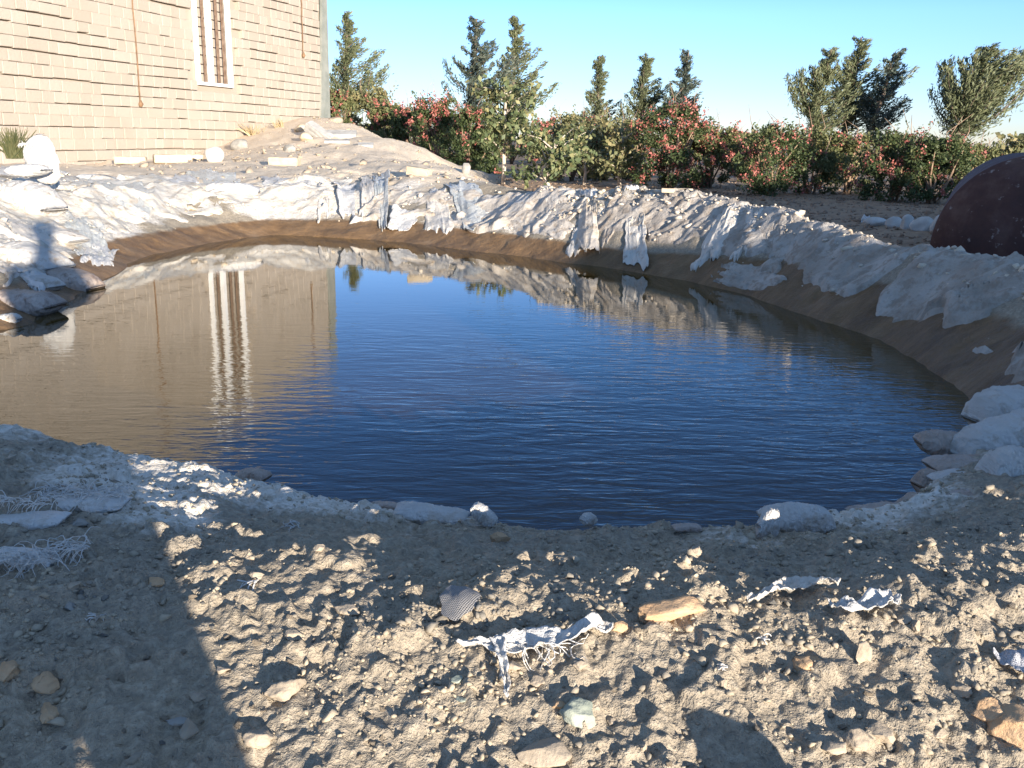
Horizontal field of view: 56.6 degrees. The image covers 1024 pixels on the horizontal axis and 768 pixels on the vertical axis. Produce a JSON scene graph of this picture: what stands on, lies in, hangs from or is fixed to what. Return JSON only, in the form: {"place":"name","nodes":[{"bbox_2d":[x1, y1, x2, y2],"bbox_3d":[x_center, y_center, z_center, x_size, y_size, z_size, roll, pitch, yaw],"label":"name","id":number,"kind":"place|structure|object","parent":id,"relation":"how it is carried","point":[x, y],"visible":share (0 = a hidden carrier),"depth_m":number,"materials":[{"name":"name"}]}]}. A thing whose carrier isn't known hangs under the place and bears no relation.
{"place":"outdoors","nodes":[
{"label":"outdoors","id":0,"kind":"place"},
{"bbox_2d":[0,235,968,529],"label":"water","id":1,"kind":"structure","parent":0,"point":[528,393],"depth_m":3.99,"materials":[{"name":"blue liquid"}]},
{"bbox_2d":[0,117,1023,767],"bbox_3d":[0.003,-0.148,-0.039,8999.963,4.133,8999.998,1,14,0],"label":"ground","id":2,"kind":"structure","parent":0,"point":[166,677],"depth_m":1.65,"materials":[{"name":"soil"}]},
{"bbox_2d":[0,660,19,682],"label":"stone","id":3,"kind":"object","parent":2,"relation":"on","point":[9,670],"visible":1,"depth_m":1.48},
{"bbox_2d":[0,258,42,286],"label":"plastic sheet","id":4,"kind":"object","parent":2,"relation":"on","point":[9,271],"visible":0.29,"depth_m":5.98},
{"bbox_2d":[0,127,43,158],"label":"rush tuft","id":5,"kind":"object","parent":2,"relation":"on","point":[10,147],"visible":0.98,"depth_m":9.29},
{"bbox_2d":[0,546,58,568],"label":"sack","id":6,"kind":"object","parent":2,"relation":"on","point":[46,563],"visible":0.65,"depth_m":1.77,"materials":[{"name":"fabric"}]},
{"bbox_2d":[10,263,55,290],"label":"plastic sheet","id":7,"kind":"object","parent":2,"relation":"on","point":[34,285],"visible":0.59,"depth_m":5.84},
{"bbox_2d":[0,288,66,315],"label":"sack","id":8,"kind":"object","parent":2,"relation":"on","point":[36,303],"visible":0.77,"depth_m":5.31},
{"bbox_2d":[0,180,67,215],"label":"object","id":9,"kind":"object","parent":2,"relation":"on","point":[31,197],"visible":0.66,"depth_m":7.80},
{"bbox_2d":[4,163,52,176],"bbox_3d":[-4.138,-1.825,8.121,0.379,0.119,0.198,4,15,11],"label":"sack","id":10,"kind":"object","parent":9,"relation":"on","point":[28,170],"visible":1,"depth_m":8.05,"materials":[{"name":"fabric"}]},
{"bbox_2d":[0,220,68,246],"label":"plastic sheet","id":11,"kind":"object","parent":2,"relation":"on","point":[33,232],"visible":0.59,"depth_m":7.09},
{"bbox_2d":[0,537,69,580],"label":"thread tuft","id":12,"kind":"object","parent":2,"relation":"on","point":[21,560],"visible":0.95,"depth_m":1.75,"materials":[{"name":"white fabric"}]},
{"bbox_2d":[0,510,71,529],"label":"stone","id":13,"kind":"object","parent":2,"relation":"on","point":[47,519],"visible":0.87,"depth_m":1.92,"materials":[{"name":"white stone"}]},
{"bbox_2d":[0,490,65,520],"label":"thread tuft","id":14,"kind":"object","parent":13,"relation":"on","point":[11,499],"visible":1,"depth_m":1.94,"materials":[{"name":"white fabric"}]},
{"bbox_2d":[0,240,75,272],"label":"sack","id":15,"kind":"object","parent":2,"relation":"on","point":[43,259],"visible":0.62,"depth_m":6.23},
{"bbox_2d":[23,133,61,184],"bbox_3d":[-4.151,-1.979,8.389,0.297,0.453,0.105,-8,15,-4],"label":"stone","id":16,"kind":"object","parent":2,"relation":"on","point":[44,153],"visible":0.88,"depth_m":8.34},
{"bbox_2d":[31,671,59,693],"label":"rock","id":17,"kind":"object","parent":2,"relation":"on","point":[45,682],"visible":1,"depth_m":1.48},
{"bbox_2d":[29,274,66,290],"bbox_3d":[-2.959,-0.636,5.974,0.271,0.097,0.173,12,17,18],"label":"sack","id":18,"kind":"object","parent":2,"relation":"on","point":[52,282],"visible":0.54,"depth_m":5.93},
{"bbox_2d":[37,226,89,244],"bbox_3d":[-3.588,-1.162,7.392,0.565,0.118,0.274,11,17,15],"label":"sack","id":19,"kind":"object","parent":2,"relation":"on","point":[66,236],"visible":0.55,"depth_m":7.30,"materials":[{"name":"fabric"}]},
{"bbox_2d":[40,526,99,566],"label":"thread tuft","id":20,"kind":"object","parent":2,"relation":"on","point":[72,549],"visible":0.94,"depth_m":1.79,"materials":[{"name":"white fabric"}]},
{"bbox_2d":[45,266,105,291],"bbox_3d":[-2.930,-0.669,6.289,0.412,0.206,0.264,10,16,10],"label":"sack","id":21,"kind":"object","parent":2,"relation":"on","point":[77,279],"visible":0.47,"depth_m":6.20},
{"bbox_2d":[56,494,132,512],"bbox_3d":[-0.916,0.259,2.029,0.192,0.036,0.073,-4,15,-6],"label":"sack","id":22,"kind":"object","parent":2,"relation":"on","point":[108,504],"visible":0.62,"depth_m":2.01,"materials":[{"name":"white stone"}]},
{"bbox_2d":[19,473,135,512],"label":"thread tuft","id":23,"kind":"object","parent":22,"relation":"on","point":[116,491],"visible":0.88,"depth_m":2.05,"materials":[{"name":"fabric"}]},
{"bbox_2d":[80,240,118,266],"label":"plastic sheet","id":24,"kind":"object","parent":2,"relation":"on","point":[95,259],"visible":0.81,"depth_m":7.28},
{"bbox_2d":[64,210,110,256],"bbox_3d":[-3.451,-1.202,7.696,0.381,0.371,1.704,-6,16,-25],"label":"plastic sheet","id":25,"kind":"object","parent":24,"relation":"on","point":[74,224],"visible":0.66,"depth_m":7.85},
{"bbox_2d":[74,176,152,215],"bbox_3d":[-4.014,-1.906,9.729,0.682,0.361,2.223,-7,16,-28],"label":"plastic sheet","id":26,"kind":"object","parent":2,"relation":"on","point":[139,207],"visible":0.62,"depth_m":9.28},
{"bbox_2d":[0,0,329,164],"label":"brick building","id":27,"kind":"structure","parent":2,"relation":"on","point":[83,82],"depth_m":19.92,"materials":[{"name":"brick"}]},
{"bbox_2d":[190,0,233,87],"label":"window","id":28,"kind":"structure","parent":27,"relation":"in","point":[210,38],"depth_m":21.68,"materials":[{"name":"white paint"}]},
{"bbox_2d":[0,173,351,262],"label":"pond liner","id":29,"kind":"object","parent":2,"relation":"on","point":[83,199],"visible":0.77,"depth_m":9.53,"materials":[{"name":"plastic"}]},
{"bbox_2d":[186,168,240,183],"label":"plastic sheet","id":30,"kind":"object","parent":2,"relation":"on","point":[210,174],"visible":0.67,"depth_m":11.95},
{"bbox_2d":[207,182,259,194],"bbox_3d":[-3.128,-2.155,10.594,0.645,0.201,0.311,-1,15,-8],"label":"sack","id":31,"kind":"object","parent":2,"relation":"on","point":[235,187],"visible":0.59,"depth_m":10.48,"materials":[{"name":"fabric"}]},
{"bbox_2d":[234,467,272,481],"bbox_3d":[-0.719,0.254,2.629,0.101,0.043,0.063,5,15,17],"label":"sack","id":32,"kind":"object","parent":2,"relation":"on","point":[258,474],"visible":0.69,"depth_m":2.61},
{"bbox_2d":[241,729,273,748],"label":"rock","id":33,"kind":"object","parent":2,"relation":"on","point":[260,738],"visible":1,"depth_m":1.38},
{"bbox_2d":[59,116,498,183],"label":"rubble crumbs","id":34,"kind":"object","parent":2,"relation":"on","point":[250,169],"visible":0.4,"depth_m":13.36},
{"bbox_2d":[263,679,306,702],"bbox_3d":[-0.347,0.472,1.464,0.068,0.035,0.035,-5,16,-23],"label":"rock","id":35,"kind":"object","parent":2,"relation":"on","point":[283,691],"visible":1,"depth_m":1.46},
{"bbox_2d":[330,76,355,123],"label":"orchard bush","id":36,"kind":"object","parent":2,"relation":"on","point":[338,101],"visible":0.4,"depth_m":32.45,"materials":[{"name":"green plant"}]},
{"bbox_2d":[334,181,355,218],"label":"plastic sheet","id":37,"kind":"object","parent":2,"relation":"on","point":[345,196],"visible":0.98,"depth_m":10.42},
{"bbox_2d":[329,11,393,116],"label":"pine tree","id":38,"kind":"object","parent":2,"relation":"on","point":[349,53],"visible":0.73,"depth_m":52.09,"materials":[{"name":"green plant"}]},
{"bbox_2d":[359,175,373,220],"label":"plastic sheet","id":39,"kind":"object","parent":2,"relation":"on","point":[366,186],"visible":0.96,"depth_m":10.56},
{"bbox_2d":[343,69,398,133],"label":"orchard bush","id":40,"kind":"object","parent":2,"relation":"on","point":[361,98],"visible":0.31,"depth_m":34.27,"materials":[{"name":"green plant"}]},
{"bbox_2d":[373,169,389,231],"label":"plastic sheet","id":41,"kind":"object","parent":2,"relation":"on","point":[380,185],"visible":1,"depth_m":10.47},
{"bbox_2d":[367,84,420,141],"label":"orchard bush","id":42,"kind":"object","parent":2,"relation":"on","point":[380,120],"visible":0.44,"depth_m":31.57,"materials":[{"name":"green plant"}]},
{"bbox_2d":[387,204,420,230],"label":"plastic sheet","id":43,"kind":"object","parent":2,"relation":"on","point":[398,221],"visible":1,"depth_m":9.80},
{"bbox_2d":[383,90,438,152],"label":"orchard bush","id":44,"kind":"object","parent":2,"relation":"on","point":[399,117],"visible":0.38,"depth_m":28.67,"materials":[{"name":"green plant"}]},
{"bbox_2d":[393,501,469,524],"bbox_3d":[-0.193,0.309,2.250,0.179,0.036,0.098,7,15,5],"label":"stone","id":45,"kind":"object","parent":2,"relation":"on","point":[418,512],"visible":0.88,"depth_m":2.23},
{"bbox_2d":[405,74,463,159],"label":"orchard bush","id":46,"kind":"object","parent":2,"relation":"on","point":[439,114],"visible":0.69,"depth_m":25.74,"materials":[{"name":"green plant"}]},
{"bbox_2d":[424,187,453,234],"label":"plastic sheet","id":47,"kind":"object","parent":2,"relation":"on","point":[441,217],"visible":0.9,"depth_m":9.70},
{"bbox_2d":[439,585,480,620],"bbox_3d":[-0.096,0.375,1.637,0.073,0.018,0.098,6,15,20],"label":"woven patch","id":48,"kind":"object","parent":2,"relation":"on","point":[458,602],"visible":1,"depth_m":1.63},
{"bbox_2d":[439,96,501,173],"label":"orchard bush","id":49,"kind":"object","parent":2,"relation":"on","point":[473,153],"visible":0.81,"depth_m":23.95,"materials":[{"name":"green plant"}]},
{"bbox_2d":[349,185,597,236],"bbox_3d":[-0.360,-1.757,9.515,3.077,0.504,0.961,12,18,35],"label":"pond liner","id":50,"kind":"object","parent":2,"relation":"on","point":[505,209],"visible":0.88,"depth_m":9.37,"materials":[{"name":"plastic"}]},
{"bbox_2d":[445,180,490,230],"bbox_3d":[-0.442,-1.875,9.866,0.317,0.416,1.692,-2,15,-11],"label":"plastic sheet","id":51,"kind":"object","parent":50,"relation":"on","point":[474,213],"visible":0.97,"depth_m":9.78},
{"bbox_2d":[441,15,525,139],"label":"pine tree","id":52,"kind":"object","parent":2,"relation":"on","point":[474,69],"visible":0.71,"depth_m":49.15,"materials":[{"name":"green plant"}]},
{"bbox_2d":[470,502,497,527],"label":"rock","id":53,"kind":"object","parent":2,"relation":"on","point":[483,515],"visible":1,"depth_m":2.19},
{"bbox_2d":[465,70,553,185],"bbox_3d":[-0.077,-5.252,19.738,1.654,2.389,1.321,-3,15,-14],"label":"leafy sapling","id":54,"kind":"object","parent":2,"relation":"on","point":[506,125],"visible":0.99,"depth_m":19.63,"materials":[{"name":"green plant"}]},
{"bbox_2d":[0,173,1023,299],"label":"crumbled salt earth","id":55,"kind":"structure","parent":2,"relation":"on","point":[800,213],"depth_m":8.23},
{"bbox_2d":[495,15,558,157],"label":"pine tree","id":56,"kind":"object","parent":2,"relation":"on","point":[516,41],"visible":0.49,"depth_m":51.13,"materials":[{"name":"green plant"}]},
{"bbox_2d":[456,612,613,696],"bbox_3d":[0.042,0.414,1.549,0.226,0.066,0.146,-9,17,-34],"label":"plastic strip","id":57,"kind":"object","parent":2,"relation":"on","point":[537,636],"visible":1,"depth_m":1.54,"materials":[{"name":"plastic"}]},
{"bbox_2d":[495,200,574,239],"bbox_3d":[0.182,-1.578,8.982,0.555,0.418,1.740,-10,18,-37],"label":"plastic sheet","id":58,"kind":"object","parent":2,"relation":"on","point":[524,229],"visible":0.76,"depth_m":8.72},
{"bbox_2d":[489,622,588,670],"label":"thread tuft","id":59,"kind":"object","parent":2,"relation":"on","point":[529,644],"visible":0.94,"depth_m":1.53,"materials":[{"name":"fabric"}]},
{"bbox_2d":[515,737,571,767],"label":"rock","id":60,"kind":"object","parent":2,"relation":"on","point":[550,752],"visible":1,"depth_m":1.36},
{"bbox_2d":[504,117,600,189],"bbox_3d":[0.826,-4.521,18.996,2.000,1.620,1.560,1,14,0],"label":"leafy sapling","id":61,"kind":"object","parent":2,"relation":"on","point":[558,154],"visible":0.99,"depth_m":18.98,"materials":[{"name":"green plant"}]},
{"bbox_2d":[541,97,602,181],"bbox_3d":[1.759,-7.011,27.157,2.138,2.507,1.741,1,14,0],"label":"orchard bush","id":62,"kind":"object","parent":2,"relation":"on","point":[565,120],"visible":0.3,"depth_m":26.90,"materials":[{"name":"green plant"}]},
{"bbox_2d":[559,697,595,728],"bbox_3d":[0.099,0.491,1.419,0.050,0.032,0.049,-4,15,-18],"label":"rock","id":63,"kind":"object","parent":2,"relation":"on","point":[576,711],"visible":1,"depth_m":1.41,"materials":[{"name":"grey stone"}]},
{"bbox_2d":[574,198,599,256],"bbox_3d":[0.641,-1.366,8.284,0.218,0.454,0.824,1,14,0],"label":"plastic sheet","id":64,"kind":"object","parent":2,"relation":"on","point":[587,237],"visible":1,"depth_m":8.23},
{"bbox_2d":[561,113,618,185],"bbox_3d":[1.805,-5.520,22.375,1.561,1.761,1.122,1,14,0],"label":"leafy sapling","id":65,"kind":"object","parent":2,"relation":"on","point":[584,168],"visible":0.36,"depth_m":22.37,"materials":[{"name":"green plant"}]},
{"bbox_2d":[578,55,621,123],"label":"pine tree","id":66,"kind":"object","parent":2,"relation":"on","point":[597,95],"visible":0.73,"depth_m":59.16,"materials":[{"name":"green plant"}]},
{"bbox_2d":[573,99,633,180],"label":"orchard bush","id":67,"kind":"object","parent":2,"relation":"on","point":[599,144],"visible":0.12,"depth_m":26.80,"materials":[{"name":"green plant"}]},
{"bbox_2d":[587,111,653,187],"bbox_3d":[2.494,-5.240,21.388,1.530,1.694,1.351,-2,15,-10],"label":"leafy sapling","id":68,"kind":"object","parent":2,"relation":"on","point":[618,138],"visible":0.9,"depth_m":21.15,"materials":[{"name":"green plant"}]},
{"bbox_2d":[603,104,655,180],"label":"orchard bush","id":69,"kind":"object","parent":2,"relation":"on","point":[631,123],"visible":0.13,"depth_m":25.01,"materials":[{"name":"green plant"}]},
{"bbox_2d":[623,212,648,270],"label":"plastic sheet","id":70,"kind":"object","parent":2,"relation":"on","point":[635,250],"visible":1,"depth_m":7.76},
{"bbox_2d":[616,51,672,122],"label":"pine tree","id":71,"kind":"object","parent":2,"relation":"on","point":[642,103],"visible":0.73,"depth_m":57.10,"materials":[{"name":"green plant"}]},
{"bbox_2d":[628,78,714,188],"bbox_3d":[3.430,-5.352,20.387,1.666,2.403,1.832,14,19,41],"label":"orchard bush","id":72,"kind":"object","parent":2,"relation":"on","point":[677,115],"visible":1,"depth_m":20.20,"materials":[{"name":"green plant"}]},
{"bbox_2d":[637,595,705,623],"bbox_3d":[0.269,0.388,1.622,0.124,0.038,0.052,-6,16,-26],"label":"rock","id":73,"kind":"object","parent":2,"relation":"on","point":[671,609],"visible":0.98,"depth_m":1.61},
{"bbox_2d":[653,48,702,126],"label":"pine tree","id":74,"kind":"object","parent":2,"relation":"on","point":[686,85],"visible":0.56,"depth_m":55.12,"materials":[{"name":"green plant"}]},
{"bbox_2d":[690,202,738,271],"bbox_3d":[1.580,-1.126,7.314,0.308,0.526,0.600,6,15,20],"label":"plastic sheet","id":75,"kind":"object","parent":2,"relation":"on","point":[724,222],"visible":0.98,"depth_m":7.25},
{"bbox_2d":[678,112,752,187],"bbox_3d":[4.516,-5.247,21.298,1.786,1.762,1.610,1,14,0],"label":"orchard bush","id":76,"kind":"object","parent":2,"relation":"on","point":[731,139],"visible":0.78,"depth_m":21.11,"materials":[{"name":"green plant"}]},
{"bbox_2d":[496,176,948,245],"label":"tilled clods","id":77,"kind":"object","parent":2,"relation":"on","point":[916,214],"visible":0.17,"depth_m":15.81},
{"bbox_2d":[729,207,763,261],"bbox_3d":[1.761,-1.102,7.072,0.195,0.413,0.613,7,16,22],"label":"plastic sheet","id":78,"kind":"object","parent":2,"relation":"on","point":[750,219],"visible":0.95,"depth_m":7.08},
{"bbox_2d":[711,258,786,290],"bbox_3d":[1.718,-0.752,6.620,0.297,0.253,0.800,-5,16,-22],"label":"plastic sheet","id":79,"kind":"object","parent":2,"relation":"on","point":[746,276],"visible":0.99,"depth_m":6.66,"materials":[{"name":"plastic"}]},
{"bbox_2d":[755,507,780,538],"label":"rock","id":80,"kind":"object","parent":2,"relation":"on","point":[768,521],"visible":0.87,"depth_m":2.10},
{"bbox_2d":[726,108,819,196],"bbox_3d":[4.944,-4.386,17.947,1.801,1.713,1.483,1,14,0],"label":"orchard bush","id":81,"kind":"object","parent":2,"relation":"on","point":[788,139],"visible":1,"depth_m":17.88,"materials":[{"name":"green plant"}]},
{"bbox_2d":[761,214,791,258],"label":"plastic sheet","id":82,"kind":"object","parent":2,"relation":"on","point":[778,228],"visible":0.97,"depth_m":6.77,"materials":[{"name":"plastic"}]},
{"bbox_2d":[535,185,1023,338],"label":"earth crumbs","id":83,"kind":"object","parent":2,"relation":"on","point":[786,230],"visible":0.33,"depth_m":7.39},
{"bbox_2d":[746,575,840,602],"bbox_3d":[0.488,0.359,1.699,0.177,0.045,0.077,-2,15,-11],"label":"plastic strip","id":84,"kind":"object","parent":2,"relation":"on","point":[790,584],"visible":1,"depth_m":1.71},
{"bbox_2d":[756,501,835,533],"bbox_3d":[0.657,0.311,2.187,0.174,0.073,0.093,6,15,2],"label":"rock","id":85,"kind":"object","parent":2,"relation":"on","point":[800,517],"visible":0.72,"depth_m":2.15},
{"bbox_2d":[597,185,1022,322],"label":"pond liner","id":86,"kind":"object","parent":2,"relation":"on","point":[910,291],"visible":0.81,"depth_m":6.12,"materials":[{"name":"plastic"}]},
{"bbox_2d":[771,108,855,194],"bbox_3d":[5.891,-4.628,18.903,1.496,1.750,1.236,-3,15,-15],"label":"orchard bush","id":87,"kind":"object","parent":2,"relation":"on","point":[819,136],"visible":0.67,"depth_m":18.73,"materials":[{"name":"green plant"}]},
{"bbox_2d":[782,45,865,137],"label":"pine tree","id":88,"kind":"object","parent":2,"relation":"on","point":[820,96],"visible":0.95,"depth_m":47.40,"materials":[{"name":"green plant"}]},
{"bbox_2d":[813,121,884,194],"bbox_3d":[6.840,-4.625,19.505,1.585,1.525,1.221,1,14,0],"label":"orchard bush","id":89,"kind":"object","parent":2,"relation":"on","point":[851,145],"visible":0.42,"depth_m":19.26,"materials":[{"name":"green plant"}]},
{"bbox_2d":[842,727,873,751],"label":"rock","id":90,"kind":"object","parent":2,"relation":"on","point":[856,739],"visible":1,"depth_m":1.38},
{"bbox_2d":[827,587,901,611],"bbox_3d":[0.604,0.373,1.625,0.124,0.033,0.046,-3,15,-14],"label":"plastic strip","id":91,"kind":"object","parent":2,"relation":"on","point":[871,598],"visible":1,"depth_m":1.62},
{"bbox_2d":[826,36,919,134],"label":"pine tree","id":92,"kind":"object","parent":2,"relation":"on","point":[852,66],"visible":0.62,"depth_m":49.19,"materials":[{"name":"green plant"}]},
{"bbox_2d":[867,721,895,743],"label":"stone","id":93,"kind":"object","parent":2,"relation":"on","point":[882,732],"visible":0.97,"depth_m":1.40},
{"bbox_2d":[855,48,912,161],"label":"pine tree","id":94,"kind":"object","parent":2,"relation":"on","point":[873,106],"visible":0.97,"depth_m":47.63,"materials":[{"name":"green plant"}]},
{"bbox_2d":[847,110,943,202],"bbox_3d":[6.872,-4.068,17.031,1.567,1.647,1.383,1,14,0],"label":"orchard bush","id":95,"kind":"object","parent":2,"relation":"on","point":[886,143],"visible":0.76,"depth_m":16.87,"materials":[{"name":"green plant"}]},
{"bbox_2d":[910,468,935,491],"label":"rock","id":96,"kind":"object","parent":2,"relation":"on","point":[919,480],"visible":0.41,"depth_m":2.61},
{"bbox_2d":[886,114,977,203],"bbox_3d":[7.462,-3.873,16.482,1.499,1.571,1.490,-10,18,-37],"label":"orchard bush","id":97,"kind":"object","parent":2,"relation":"on","point":[939,151],"visible":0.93,"depth_m":16.42,"materials":[{"name":"green plant"}]},
{"bbox_2d":[912,429,958,454],"bbox_3d":[1.315,0.183,2.876,0.181,0.086,0.098,2,14,6],"label":"rock","id":98,"kind":"object","parent":2,"relation":"on","point":[934,442],"visible":0.56,"depth_m":2.84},
{"bbox_2d":[920,454,981,470],"bbox_3d":[1.263,0.233,2.656,0.199,0.064,0.125,0,14,-3],"label":"rock","id":99,"kind":"object","parent":2,"relation":"on","point":[942,462],"visible":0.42,"depth_m":2.64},
{"bbox_2d":[938,129,1002,190],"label":"orchard bush","id":100,"kind":"object","parent":2,"relation":"on","point":[982,154],"visible":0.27,"depth_m":18.30,"materials":[{"name":"green plant"}]},
{"bbox_2d":[919,251,1023,382],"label":"pond liner","id":101,"kind":"object","parent":2,"relation":"on","point":[982,299],"visible":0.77,"depth_m":4.59,"materials":[{"name":"plastic"}]},
{"bbox_2d":[927,42,1023,160],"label":"pine tree","id":102,"kind":"object","parent":2,"relation":"on","point":[986,86],"visible":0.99,"depth_m":43.32,"materials":[{"name":"green plant"}]},
{"bbox_2d":[930,152,1023,256],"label":"rusty tank","id":103,"kind":"object","parent":2,"relation":"on","point":[982,211],"visible":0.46,"depth_m":6.88,"materials":[{"name":"metal"}]},
{"bbox_2d":[949,408,1023,453],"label":"rock","id":104,"kind":"object","parent":2,"relation":"on","point":[993,432],"visible":0.69,"depth_m":2.76,"materials":[{"name":"stone"}]},
{"bbox_2d":[971,697,1003,722],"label":"rock","id":105,"kind":"object","parent":2,"relation":"on","point":[988,709],"visible":0.76,"depth_m":1.42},
{"bbox_2d":[960,385,1023,423],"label":"rock","id":106,"kind":"object","parent":2,"relation":"on","point":[991,401],"visible":0.61,"depth_m":2.99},
{"bbox_2d":[974,445,1023,476],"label":"rock","id":107,"kind":"object","parent":2,"relation":"on","point":[1008,460],"visible":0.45,"depth_m":2.45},
{"bbox_2d":[987,703,1023,749],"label":"rock","id":108,"kind":"object","parent":2,"relation":"on","point":[1007,725],"visible":0.97,"depth_m":1.40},
{"bbox_2d":[992,647,1023,672],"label":"plastic strip","id":109,"kind":"object","parent":2,"relation":"on","point":[1014,659],"visible":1,"depth_m":1.52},
{"bbox_2d":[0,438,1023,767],"bbox_3d":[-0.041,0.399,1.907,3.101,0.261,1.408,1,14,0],"label":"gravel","id":110,"kind":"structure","parent":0,"point":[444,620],"depth_m":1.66,"materials":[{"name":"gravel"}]},
{"bbox_2d":[327,0,1023,147],"label":"sky","id":111,"kind":"structure","parent":0,"point":[742,51],"materials":[{"name":"blue"}]},
{"bbox_2d":[992,131,1023,153],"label":"bush","id":112,"kind":"object","parent":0,"point":[1016,142],"visible":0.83,"depth_m":20.20,"materials":[{"name":"green plant"}]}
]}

